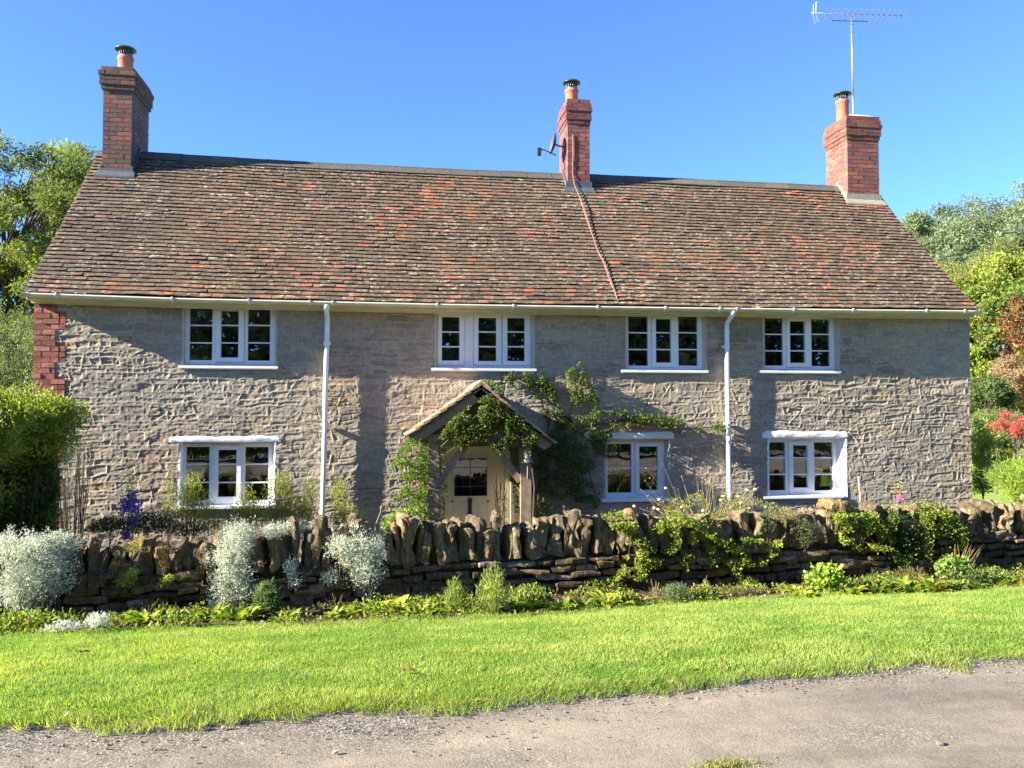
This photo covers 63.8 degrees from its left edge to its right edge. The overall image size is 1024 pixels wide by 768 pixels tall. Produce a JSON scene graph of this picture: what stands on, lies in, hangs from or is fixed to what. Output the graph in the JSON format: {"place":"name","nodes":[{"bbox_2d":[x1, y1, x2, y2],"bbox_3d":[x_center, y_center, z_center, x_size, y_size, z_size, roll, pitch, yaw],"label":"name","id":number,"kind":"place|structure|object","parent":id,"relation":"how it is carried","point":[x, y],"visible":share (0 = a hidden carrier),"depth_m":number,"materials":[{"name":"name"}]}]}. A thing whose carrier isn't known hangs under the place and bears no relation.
{"place":"outdoors","nodes":[
{"label":"outdoors","id":0,"kind":"place"},
{"bbox_2d":[0,573,1021,634],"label":"flower bed","id":1,"kind":"object","parent":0,"point":[310,609],"visible":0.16,"depth_m":7.67,"materials":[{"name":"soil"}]},
{"bbox_2d":[0,522,90,615],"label":"silver plant","id":2,"kind":"object","parent":1,"relation":"on","point":[41,552],"visible":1,"depth_m":7.32,"materials":[{"name":"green plant"}]},
{"bbox_2d":[35,618,85,633],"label":"silver plant","id":3,"kind":"object","parent":1,"relation":"on","point":[72,626],"visible":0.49,"depth_m":6.81,"materials":[{"name":"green plant"}]},
{"bbox_2d":[80,610,113,630],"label":"silver plant","id":4,"kind":"object","parent":1,"relation":"on","point":[96,620],"visible":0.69,"depth_m":6.91,"materials":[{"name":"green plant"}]},
{"bbox_2d":[119,609,169,625],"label":"primula","id":5,"kind":"object","parent":1,"relation":"on","point":[136,617],"visible":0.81,"depth_m":7.18,"materials":[{"name":"green plant"}]},
{"bbox_2d":[190,602,227,620],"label":"primula","id":6,"kind":"object","parent":1,"relation":"on","point":[214,611],"visible":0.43,"depth_m":7.38,"materials":[{"name":"green plant"}]},
{"bbox_2d":[200,510,258,611],"bbox_3d":[-2.630,1.733,7.814,0.500,1.055,0.488,-1,-2,24],"label":"silver plant","id":7,"kind":"object","parent":1,"relation":"on","point":[234,544],"visible":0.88,"depth_m":7.76,"materials":[{"name":"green plant"}]},
{"bbox_2d":[208,605,267,623],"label":"primula","id":8,"kind":"object","parent":1,"relation":"on","point":[240,615],"visible":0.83,"depth_m":7.25,"materials":[{"name":"green plant"}]},
{"bbox_2d":[251,577,282,616],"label":"bushy plant","id":9,"kind":"object","parent":1,"relation":"on","point":[266,600],"visible":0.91,"depth_m":7.47,"materials":[{"name":"green plant"}]},
{"bbox_2d":[344,600,399,616],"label":"primula","id":10,"kind":"object","parent":1,"relation":"on","point":[362,606],"visible":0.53,"depth_m":7.59,"materials":[{"name":"green plant"}]},
{"bbox_2d":[372,594,413,618],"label":"primula","id":11,"kind":"object","parent":1,"relation":"on","point":[400,600],"visible":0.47,"depth_m":7.64,"materials":[{"name":"green plant"}]},
{"bbox_2d":[393,598,441,617],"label":"primula","id":12,"kind":"object","parent":1,"relation":"on","point":[416,608],"visible":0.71,"depth_m":7.50,"materials":[{"name":"green plant"}]},
{"bbox_2d":[443,576,468,612],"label":"bushy plant","id":13,"kind":"object","parent":1,"relation":"on","point":[458,593],"visible":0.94,"depth_m":7.52,"materials":[{"name":"green plant"}]},
{"bbox_2d":[474,564,510,612],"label":"bushy plant","id":14,"kind":"object","parent":1,"relation":"on","point":[491,585],"visible":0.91,"depth_m":7.46,"materials":[{"name":"green plant"}]},
{"bbox_2d":[0,562,1023,633],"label":"weeds","id":15,"kind":"object","parent":1,"relation":"on","point":[172,613],"visible":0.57,"depth_m":7.64,"materials":[{"name":"green plant"}]},
{"bbox_2d":[496,600,535,613],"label":"primula","id":16,"kind":"object","parent":1,"relation":"on","point":[513,607],"visible":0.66,"depth_m":7.56,"materials":[{"name":"green plant"}]},
{"bbox_2d":[508,582,554,603],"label":"bushy plant","id":17,"kind":"object","parent":1,"relation":"on","point":[535,592],"visible":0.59,"depth_m":7.83,"materials":[{"name":"green plant"}]},
{"bbox_2d":[515,593,557,611],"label":"primula","id":18,"kind":"object","parent":1,"relation":"on","point":[536,605],"visible":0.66,"depth_m":7.61,"materials":[{"name":"green plant"}]},
{"bbox_2d":[542,595,577,612],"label":"primula","id":19,"kind":"object","parent":1,"relation":"on","point":[563,605],"visible":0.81,"depth_m":7.62,"materials":[{"name":"green plant"}]},
{"bbox_2d":[569,596,602,609],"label":"primula","id":20,"kind":"object","parent":1,"relation":"on","point":[582,601],"visible":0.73,"depth_m":7.78,"materials":[{"name":"green plant"}]},
{"bbox_2d":[582,590,635,610],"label":"primula","id":21,"kind":"object","parent":1,"relation":"on","point":[597,594],"visible":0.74,"depth_m":7.89,"materials":[{"name":"green plant"}]},
{"bbox_2d":[660,581,691,602],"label":"bushy plant","id":22,"kind":"object","parent":1,"relation":"on","point":[670,592],"visible":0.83,"depth_m":8.07,"materials":[{"name":"green plant"}]},
{"bbox_2d":[690,580,718,598],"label":"bushy plant","id":23,"kind":"object","parent":1,"relation":"on","point":[703,590],"visible":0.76,"depth_m":8.19,"materials":[{"name":"green plant"}]},
{"bbox_2d":[803,562,849,592],"bbox_3d":[3.310,2.047,8.685,0.437,0.339,0.369,0,-2,-8],"label":"lady mantle","id":24,"kind":"object","parent":1,"relation":"on","point":[826,576],"visible":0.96,"depth_m":8.60,"materials":[{"name":"green plant"}]},
{"bbox_2d":[834,584,871,594],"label":"primula","id":25,"kind":"object","parent":1,"relation":"on","point":[848,590],"visible":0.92,"depth_m":8.47,"materials":[{"name":"green plant"}]},
{"bbox_2d":[850,576,907,594],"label":"primula","id":26,"kind":"object","parent":1,"relation":"on","point":[874,585],"visible":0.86,"depth_m":8.54,"materials":[{"name":"green plant"}]},
{"bbox_2d":[876,575,928,593],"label":"primula","id":27,"kind":"object","parent":1,"relation":"on","point":[907,582],"visible":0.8,"depth_m":8.59,"materials":[{"name":"green plant"}]},
{"bbox_2d":[888,566,931,581],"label":"bushy plant","id":28,"kind":"object","parent":1,"relation":"on","point":[911,573],"visible":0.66,"depth_m":9.04,"materials":[{"name":"green plant"}]},
{"bbox_2d":[910,576,955,593],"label":"primula","id":29,"kind":"object","parent":1,"relation":"on","point":[932,586],"visible":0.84,"depth_m":8.58,"materials":[{"name":"green plant"}]},
{"bbox_2d":[933,553,977,580],"bbox_3d":[4.940,2.061,9.194,0.467,0.352,0.369,2,-3,-41],"label":"aquilegia","id":30,"kind":"object","parent":1,"relation":"on","point":[958,565],"visible":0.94,"depth_m":9.14,"materials":[{"name":"green plant"}]},
{"bbox_2d":[963,568,1004,584],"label":"bushy plant","id":31,"kind":"object","parent":1,"relation":"on","point":[983,574],"visible":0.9,"depth_m":8.95,"materials":[{"name":"green plant"}]},
{"bbox_2d":[0,656,1023,767],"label":"lane","id":32,"kind":"structure","parent":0,"point":[974,719],"depth_m":4.07,"materials":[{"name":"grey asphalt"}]},
{"bbox_2d":[678,753,777,767],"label":"grass patch","id":33,"kind":"object","parent":32,"relation":"on","point":[716,764],"visible":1,"depth_m":3.70,"materials":[{"name":"green plant"}]},
{"bbox_2d":[0,582,1023,737],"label":"lawn","id":34,"kind":"structure","parent":0,"point":[421,677],"depth_m":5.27,"materials":[{"name":"green plant"}]},
{"bbox_2d":[0,0,1023,381],"label":"sky","id":35,"kind":"structure","parent":0,"point":[729,90],"materials":[{"name":"blue"}]},
{"bbox_2d":[971,435,1023,504],"bbox_3d":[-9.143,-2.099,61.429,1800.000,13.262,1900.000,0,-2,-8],"label":"ground","id":36,"kind":"structure","parent":0,"point":[993,495],"depth_m":23.27,"materials":[{"name":"green plant"}]},
{"bbox_2d":[0,297,34,411],"bbox_3d":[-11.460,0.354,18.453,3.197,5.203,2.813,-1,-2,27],"label":"willow tree","id":37,"kind":"object","parent":36,"relation":"on","point":[7,372],"visible":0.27,"depth_m":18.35,"materials":[{"name":"green plant"}]},
{"bbox_2d":[0,128,93,376],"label":"ash tree","id":38,"kind":"object","parent":36,"relation":"on","point":[54,196],"visible":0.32,"depth_m":21.93,"materials":[{"name":"green plant"}]},
{"bbox_2d":[18,137,96,277],"bbox_3d":[-13.559,-2.316,25.573,3.874,10.691,3.778,0,-2,-8],"label":"ash tree","id":39,"kind":"object","parent":36,"relation":"on","point":[75,148],"visible":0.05,"depth_m":24.87,"materials":[{"name":"green plant"}]},
{"bbox_2d":[19,45,982,563],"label":"cottage","id":40,"kind":"structure","parent":36,"relation":"on","point":[337,307],"depth_m":12.57,"materials":[{"name":"stone"}]},
{"bbox_2d":[169,435,280,509],"bbox_3d":[-4.022,1.233,11.566,1.531,1.036,0.245,0,-2,-8],"label":"window","id":41,"kind":"structure","parent":40,"relation":"in","point":[238,443],"depth_m":11.58,"materials":[{"name":"white plastic"}]},
{"bbox_2d":[178,308,277,369],"bbox_3d":[-3.984,-0.682,11.611,1.341,0.957,0.195,0,-2,-8],"label":"window","id":42,"kind":"structure","parent":40,"relation":"in","point":[243,342],"depth_m":11.61,"materials":[{"name":"white plastic"}]},
{"bbox_2d":[257,447,267,499],"bbox_3d":[-3.585,1.264,11.868,0.170,0.826,0.056,0,-2,-8],"label":"window pane","id":43,"kind":"structure","parent":40,"relation":"hanging from","point":[262,469],"depth_m":11.87,"materials":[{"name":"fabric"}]},
{"bbox_2d":[392,437,430,520],"bbox_3d":[-1.349,1.400,11.093,0.565,1.402,0.843,0,-2,-8],"label":"climbing jasmine","id":44,"kind":"object","parent":40,"relation":"attached to","point":[418,469],"visible":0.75,"depth_m":10.88,"materials":[{"name":"green plant"}]},
{"bbox_2d":[442,347,458,360],"bbox_3d":[-0.947,-0.389,12.364,0.330,0.328,0.068,0,-2,-8],"label":"round mirror","id":45,"kind":"object","parent":40,"relation":"attached to","point":[450,354],"visible":0.48,"depth_m":12.37,"materials":[{"name":"mirror"}]},
{"bbox_2d":[441,446,509,532],"bbox_3d":[-0.543,1.818,12.121,1.017,1.832,0.115,0,-2,-8],"label":"front door","id":46,"kind":"structure","parent":40,"relation":"in","point":[457,506],"depth_m":12.14,"materials":[{"name":"beige paint"}]},
{"bbox_2d":[431,309,536,371],"bbox_3d":[-0.417,-0.646,12.137,1.550,0.932,0.185,0,-2,-8],"label":"window","id":47,"kind":"structure","parent":40,"relation":"in","point":[468,331],"depth_m":12.13,"materials":[{"name":"white plastic"}]},
{"bbox_2d":[493,474,508,532],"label":"dried plant","id":48,"kind":"object","parent":40,"relation":"on","point":[497,505],"visible":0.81,"depth_m":11.59,"materials":[{"name":"brown plant"}]},
{"bbox_2d":[439,362,726,527],"bbox_3d":[1.153,0.926,11.637,4.458,2.558,1.270,0,-2,-8],"label":"climbing rose","id":49,"kind":"object","parent":40,"relation":"attached to","point":[476,431],"visible":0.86,"depth_m":11.99,"materials":[{"name":"green plant"}]},
{"bbox_2d":[584,431,673,501],"bbox_3d":[1.750,1.235,12.427,1.427,1.066,0.245,0,-2,-8],"label":"window","id":50,"kind":"structure","parent":40,"relation":"in","point":[636,440],"depth_m":12.48,"materials":[{"name":"white plastic"}]},
{"bbox_2d":[620,312,707,373],"bbox_3d":[2.306,-0.650,12.549,1.368,0.981,0.195,0,-2,-8],"label":"window","id":51,"kind":"structure","parent":40,"relation":"in","point":[652,367],"depth_m":12.57,"materials":[{"name":"white plastic"}]},
{"bbox_2d":[758,313,840,373],"bbox_3d":[4.475,-0.644,12.882,1.362,0.975,0.215,0,-2,-8],"label":"window","id":52,"kind":"structure","parent":40,"relation":"in","point":[830,326],"depth_m":12.93,"materials":[{"name":"white plastic"}]},
{"bbox_2d":[762,431,848,499],"bbox_3d":[4.556,1.247,12.855,1.462,1.071,0.265,0,-2,-8],"label":"window","id":53,"kind":"structure","parent":40,"relation":"in","point":[837,485],"depth_m":12.89,"materials":[{"name":"white plastic"}]},
{"bbox_2d":[822,442,829,489],"bbox_3d":[5.091,1.320,13.201,0.225,0.845,0.056,0,-2,-8],"label":"curtain","id":54,"kind":"object","parent":40,"relation":"hanging from","point":[825,453],"visible":0.37,"depth_m":13.19,"materials":[{"name":"fabric"}]},
{"bbox_2d":[811,1,906,113],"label":"television aerial","id":55,"kind":"object","parent":40,"relation":"attached to","point":[852,65],"visible":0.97,"depth_m":16.26,"materials":[{"name":"metal"}]},
{"bbox_2d":[0,494,1023,616],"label":"dry stone wall","id":56,"kind":"structure","parent":36,"relation":"on","point":[573,549],"depth_m":8.60,"materials":[{"name":"stone"}]},
{"bbox_2d":[109,566,139,588],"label":"trailing plant","id":57,"kind":"object","parent":56,"relation":"attached to","point":[129,576],"visible":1,"depth_m":7.56,"materials":[{"name":"green plant"}]},
{"bbox_2d":[109,540,177,573],"bbox_3d":[-3.422,1.596,7.633,0.601,0.334,0.228,0,-2,-12],"label":"moss cushion","id":58,"kind":"object","parent":56,"relation":"on","point":[161,565],"visible":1,"depth_m":7.64,"materials":[{"name":"green plant"}]},
{"bbox_2d":[258,519,328,539],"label":"silver plant","id":59,"kind":"object","parent":56,"relation":"on","point":[279,528],"visible":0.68,"depth_m":8.16,"materials":[{"name":"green plant"}]},
{"bbox_2d":[282,553,306,589],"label":"silver plant","id":60,"kind":"object","parent":56,"relation":"attached to","point":[291,570],"visible":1,"depth_m":7.94,"materials":[{"name":"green plant"}]},
{"bbox_2d":[321,522,389,596],"bbox_3d":[-1.530,1.726,8.180,0.676,0.733,0.505,0,-2,5],"label":"silver plant","id":61,"kind":"object","parent":56,"relation":"on","point":[367,556],"visible":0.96,"depth_m":8.09,"materials":[{"name":"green plant"}]},
{"bbox_2d":[600,508,662,583],"bbox_3d":[1.306,1.775,8.989,0.622,0.790,0.606,0,-2,-8],"label":"trailing plant","id":62,"kind":"object","parent":56,"relation":"attached to","point":[622,526],"visible":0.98,"depth_m":8.84,"materials":[{"name":"green plant"}]},
{"bbox_2d":[646,516,720,533],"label":"trailing plant","id":63,"kind":"object","parent":56,"relation":"on","point":[677,521],"visible":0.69,"depth_m":9.06,"materials":[{"name":"green plant"}]},
{"bbox_2d":[655,508,782,582],"bbox_3d":[2.291,1.832,9.199,1.519,0.844,0.616,0,-2,-8],"label":"trailing plant","id":64,"kind":"object","parent":56,"relation":"attached to","point":[727,543],"visible":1,"depth_m":9.08,"materials":[{"name":"green plant"}]},
{"bbox_2d":[756,505,816,548],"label":"trailing plant","id":65,"kind":"object","parent":56,"relation":"attached to","point":[787,514],"visible":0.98,"depth_m":9.39,"materials":[{"name":"green plant"}]},
{"bbox_2d":[813,505,896,561],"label":"trailing plant","id":66,"kind":"object","parent":56,"relation":"attached to","point":[845,519],"visible":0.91,"depth_m":9.57,"materials":[{"name":"green plant"}]},
{"bbox_2d":[881,500,922,569],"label":"trailing plant","id":67,"kind":"object","parent":56,"relation":"attached to","point":[900,558],"visible":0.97,"depth_m":9.70,"materials":[{"name":"green plant"}]},
{"bbox_2d":[905,500,969,561],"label":"trailing plant","id":68,"kind":"object","parent":56,"relation":"attached to","point":[943,526],"visible":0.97,"depth_m":9.83,"materials":[{"name":"green plant"}]},
{"bbox_2d":[901,209,943,259],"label":"hillside tree","id":69,"kind":"object","parent":36,"relation":"on","point":[919,225],"visible":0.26,"depth_m":93.29,"materials":[{"name":"green plant"}]},
{"bbox_2d":[902,201,979,257],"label":"hillside tree","id":70,"kind":"object","parent":36,"relation":"on","point":[940,215],"visible":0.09,"depth_m":99.83,"materials":[{"name":"green plant"}]},
{"bbox_2d":[918,232,972,275],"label":"hillside tree","id":71,"kind":"object","parent":36,"relation":"on","point":[942,253],"visible":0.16,"depth_m":85.22,"materials":[{"name":"green plant"}]},
{"bbox_2d":[934,258,996,317],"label":"olive tree","id":72,"kind":"object","parent":36,"relation":"on","point":[967,269],"visible":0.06,"depth_m":60.41,"materials":[{"name":"green plant"}]},
{"bbox_2d":[936,198,1006,249],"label":"hillside tree","id":73,"kind":"object","parent":36,"relation":"on","point":[994,220],"visible":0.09,"depth_m":104.29,"materials":[{"name":"green plant"}]},
{"bbox_2d":[931,215,1015,296],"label":"hillside tree","id":74,"kind":"object","parent":36,"relation":"on","point":[962,238],"visible":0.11,"depth_m":85.05,"materials":[{"name":"green plant"}]},
{"bbox_2d":[951,193,1023,256],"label":"hillside tree","id":75,"kind":"object","parent":36,"relation":"on","point":[972,208],"visible":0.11,"depth_m":106.91,"materials":[{"name":"green plant"}]},
{"bbox_2d":[971,419,1004,499],"bbox_3d":[10.441,1.844,18.208,0.773,2.195,0.780,1,-2,-37],"label":"slender young tree","id":76,"kind":"object","parent":36,"relation":"on","point":[983,443],"visible":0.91,"depth_m":18.16,"materials":[{"name":"green plant"}]},
{"bbox_2d":[953,265,1023,471],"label":"yellow leaved tree","id":77,"kind":"object","parent":36,"relation":"on","point":[982,355],"visible":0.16,"depth_m":28.26,"materials":[{"name":"green plant"}]},
{"bbox_2d":[966,234,1023,296],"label":"olive tree","id":78,"kind":"object","parent":36,"relation":"on","point":[1003,246],"visible":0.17,"depth_m":65.67,"materials":[{"name":"green plant"}]},
{"bbox_2d":[970,374,1020,479],"bbox_3d":[14.324,1.340,24.865,1.883,3.328,1.922,0,-2,-8],"label":"dark shrub","id":79,"kind":"object","parent":36,"relation":"on","point":[998,392],"visible":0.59,"depth_m":24.62,"materials":[{"name":"green plant"}]},
{"bbox_2d":[968,248,1023,459],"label":"yellow leaved tree","id":80,"kind":"object","parent":36,"relation":"on","point":[1016,269],"visible":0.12,"depth_m":32.47,"materials":[{"name":"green plant"}]},
{"bbox_2d":[970,406,1023,493],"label":"light green shrub","id":81,"kind":"object","parent":36,"relation":"on","point":[987,417],"visible":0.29,"depth_m":23.05,"materials":[{"name":"green plant"}]},
{"bbox_2d":[973,179,1023,256],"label":"hillside tree","id":82,"kind":"object","parent":36,"relation":"on","point":[1003,197],"visible":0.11,"depth_m":105.55,"materials":[{"name":"green plant"}]},
{"bbox_2d":[973,215,1023,352],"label":"hillside tree","id":83,"kind":"object","parent":36,"relation":"on","point":[1014,229],"visible":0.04,"depth_m":84.87,"materials":[{"name":"green plant"}]},
{"bbox_2d":[985,408,1023,468],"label":"red shrub","id":84,"kind":"object","parent":36,"relation":"on","point":[1015,428],"visible":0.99,"depth_m":21.14,"materials":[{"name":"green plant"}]},
{"bbox_2d":[987,353,1023,468],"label":"rusty shrub","id":85,"kind":"object","parent":36,"relation":"on","point":[1010,375],"visible":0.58,"depth_m":26.07,"materials":[{"name":"orange plant"}]},
{"bbox_2d":[990,294,1023,458],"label":"red leaved tree","id":86,"kind":"object","parent":36,"relation":"on","point":[1016,331],"visible":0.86,"depth_m":27.22,"materials":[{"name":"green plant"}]},
{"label":"garden ground","id":87,"kind":"structure","parent":0,"visible":0},
{"bbox_2d":[0,432,65,545],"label":"dark creeper","id":88,"kind":"object","parent":87,"relation":"on","point":[44,510],"visible":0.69,"depth_m":9.05,"materials":[{"name":"green plant"}]},
{"bbox_2d":[0,380,99,535],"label":"golden bush","id":89,"kind":"object","parent":87,"relation":"on","point":[19,420],"visible":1,"depth_m":8.78,"materials":[{"name":"green plant"}]},
{"bbox_2d":[56,430,99,542],"bbox_3d":[-5.552,1.614,10.336,0.537,2.080,0.780,0,-2,-8],"label":"bare shrub","id":90,"kind":"object","parent":87,"relation":"on","point":[79,514],"visible":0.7,"depth_m":10.38,"materials":[{"name":"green plant"}]},
{"bbox_2d":[116,471,142,550],"bbox_3d":[-4.388,1.795,9.411,0.284,1.652,0.360,0,-2,-8],"label":"monkshood","id":91,"kind":"object","parent":87,"relation":"on","point":[130,503],"visible":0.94,"depth_m":9.38,"materials":[{"name":"purple plant"}]},
{"bbox_2d":[76,505,208,546],"bbox_3d":[-4.241,2.000,9.509,1.414,1.253,0.578,1,-2,-16],"label":"lavender bush","id":92,"kind":"object","parent":87,"relation":"on","point":[118,522],"visible":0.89,"depth_m":9.49,"materials":[{"name":"green plant"}]},
{"bbox_2d":[155,469,180,560],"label":"golden shrub","id":93,"kind":"object","parent":87,"relation":"on","point":[168,501],"visible":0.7,"depth_m":10.30,"materials":[{"name":"green plant"}]},
{"bbox_2d":[173,470,224,539],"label":"golden shrub","id":94,"kind":"object","parent":87,"relation":"on","point":[193,500],"visible":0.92,"depth_m":9.88,"materials":[{"name":"green plant"}]},
{"bbox_2d":[221,484,268,535],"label":"golden shrub","id":95,"kind":"object","parent":87,"relation":"on","point":[245,514],"visible":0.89,"depth_m":9.99,"materials":[{"name":"green plant"}]},
{"bbox_2d":[255,468,305,537],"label":"golden shrub","id":96,"kind":"object","parent":87,"relation":"on","point":[288,504],"visible":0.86,"depth_m":10.04,"materials":[{"name":"green plant"}]},
{"bbox_2d":[292,474,319,555],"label":"golden shrub","id":97,"kind":"object","parent":87,"relation":"on","point":[305,507],"visible":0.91,"depth_m":10.24,"materials":[{"name":"green plant"}]},
{"bbox_2d":[327,473,375,560],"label":"golden shrub","id":98,"kind":"object","parent":87,"relation":"on","point":[341,506],"visible":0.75,"depth_m":10.22,"materials":[{"name":"green plant"}]},
{"bbox_2d":[379,506,424,533],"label":"leafy plant","id":99,"kind":"object","parent":87,"relation":"on","point":[391,517],"visible":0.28,"depth_m":9.78,"materials":[{"name":"green plant"}]},
{"bbox_2d":[633,463,792,523],"bbox_3d":[2.474,1.775,9.821,2.107,1.720,1.054,0,-2,-8],"label":"scabious","id":100,"kind":"object","parent":87,"relation":"on","point":[720,510],"visible":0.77,"depth_m":9.74,"materials":[{"name":"green plant"}]},
{"bbox_2d":[977,453,1023,503],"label":"arching green shrub","id":101,"kind":"object","parent":87,"relation":"on","point":[1015,487],"visible":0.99,"depth_m":12.10,"materials":[{"name":"green plant"}]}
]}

